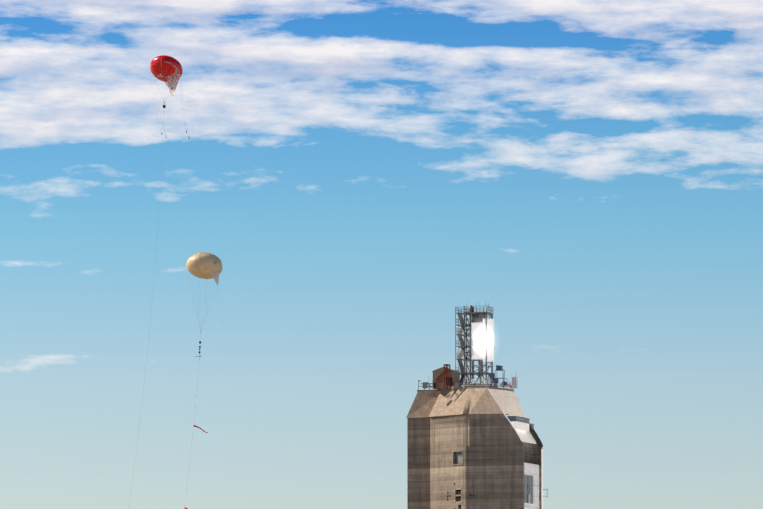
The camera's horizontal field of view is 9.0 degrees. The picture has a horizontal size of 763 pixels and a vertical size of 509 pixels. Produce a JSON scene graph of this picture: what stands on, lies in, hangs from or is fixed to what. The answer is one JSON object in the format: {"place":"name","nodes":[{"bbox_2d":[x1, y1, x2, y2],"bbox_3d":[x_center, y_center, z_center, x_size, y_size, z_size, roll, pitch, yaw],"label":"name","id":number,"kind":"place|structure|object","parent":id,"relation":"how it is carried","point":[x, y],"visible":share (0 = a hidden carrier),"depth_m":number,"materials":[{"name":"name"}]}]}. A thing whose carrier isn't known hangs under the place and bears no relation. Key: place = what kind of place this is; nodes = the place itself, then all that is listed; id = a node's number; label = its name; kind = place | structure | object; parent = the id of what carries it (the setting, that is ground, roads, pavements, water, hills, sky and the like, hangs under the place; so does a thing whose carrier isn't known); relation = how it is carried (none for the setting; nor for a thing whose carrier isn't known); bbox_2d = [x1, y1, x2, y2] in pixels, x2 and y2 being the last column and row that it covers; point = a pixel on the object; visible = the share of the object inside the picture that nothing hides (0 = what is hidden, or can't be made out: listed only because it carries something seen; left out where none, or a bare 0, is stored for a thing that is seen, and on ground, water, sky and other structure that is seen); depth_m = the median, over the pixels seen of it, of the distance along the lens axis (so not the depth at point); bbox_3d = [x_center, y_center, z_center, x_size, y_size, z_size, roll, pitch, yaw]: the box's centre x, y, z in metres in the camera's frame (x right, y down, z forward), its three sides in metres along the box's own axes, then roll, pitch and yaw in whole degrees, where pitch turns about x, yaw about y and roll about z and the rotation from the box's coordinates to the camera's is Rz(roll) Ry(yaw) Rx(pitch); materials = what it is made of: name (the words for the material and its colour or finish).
{"place":"outdoors","nodes":[
{"label":"outdoors","id":0,"kind":"place"},
{"bbox_2d":[0,0,762,508],"label":"sky","id":1,"kind":"structure","parent":0,"point":[358,174],"materials":[{"name":"blue"}]},
{"label":"desert ground","id":2,"kind":"structure","parent":0,"visible":0},
{"bbox_2d":[130,124,163,494],"bbox_3d":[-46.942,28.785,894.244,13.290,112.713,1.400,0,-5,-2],"label":"tether cable","id":3,"kind":"object","parent":2,"relation":"on","point":[152,297],"visible":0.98,"depth_m":895.92,"materials":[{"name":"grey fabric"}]},
{"bbox_2d":[150,55,189,138],"bbox_3d":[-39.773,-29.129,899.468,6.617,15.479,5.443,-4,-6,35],"label":"red balloon","id":4,"kind":"object","parent":3,"relation":"attached to","point":[167,70],"visible":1,"depth_m":898.56,"materials":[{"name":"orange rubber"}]},
{"bbox_2d":[184,368,207,508],"bbox_3d":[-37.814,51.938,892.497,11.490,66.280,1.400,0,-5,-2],"label":"tether cable","id":5,"kind":"object","parent":2,"relation":"on","point":[191,447],"visible":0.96,"depth_m":894.10,"materials":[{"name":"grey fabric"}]},
{"bbox_2d":[186,252,222,356],"bbox_3d":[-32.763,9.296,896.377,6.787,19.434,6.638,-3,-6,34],"label":"tethered balloon","id":6,"kind":"object","parent":5,"relation":"attached to","point":[204,265],"visible":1,"depth_m":894.90,"materials":[{"name":"beige rubber"}]},
{"bbox_2d":[407,414,541,508],"bbox_3d":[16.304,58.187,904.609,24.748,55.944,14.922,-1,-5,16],"label":"wall","id":7,"kind":"structure","parent":2,"relation":"on","point":[471,461],"depth_m":899.53,"materials":[{"name":"concrete"}]},
{"bbox_2d":[406,386,523,417],"bbox_3d":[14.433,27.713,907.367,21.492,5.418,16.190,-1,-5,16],"label":"sloped roof","id":8,"kind":"structure","parent":7,"relation":"on","point":[454,401],"depth_m":905.06,"materials":[{"name":"concrete"}]},
{"bbox_2d":[418,364,516,389],"bbox_3d":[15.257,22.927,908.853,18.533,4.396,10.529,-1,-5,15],"label":"rooftop equipment","id":9,"kind":"object","parent":8,"relation":"on","point":[444,377],"visible":0.83,"depth_m":907.52,"materials":[{"name":"brown metal"}]},
{"bbox_2d":[455,302,493,386],"bbox_3d":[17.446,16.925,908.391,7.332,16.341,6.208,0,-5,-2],"label":"lattice tower","id":10,"kind":"structure","parent":8,"relation":"on","point":[477,317],"depth_m":908.05,"materials":[{"name":"grey metal"}]},
{"bbox_2d":[472,319,494,361],"bbox_3d":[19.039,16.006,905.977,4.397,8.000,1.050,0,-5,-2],"label":"receiver shroud panels","id":11,"kind":"object","parent":10,"relation":"attached to","point":[478,350],"depth_m":905.88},
{"bbox_2d":[478,331,490,348],"bbox_3d":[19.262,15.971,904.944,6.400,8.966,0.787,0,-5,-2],"label":"light","id":12,"kind":"object","parent":10,"relation":"attached to","point":[484,340],"visible":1,"depth_m":904.94,"materials":[{"name":"white"}]},
{"bbox_2d":[504,414,546,508],"bbox_3d":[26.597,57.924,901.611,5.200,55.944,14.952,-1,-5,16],"label":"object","id":13,"kind":"object","parent":7,"relation":"attached to","point":[522,426],"visible":0.9,"depth_m":904.35,"materials":[{"name":"concrete"}]}
]}

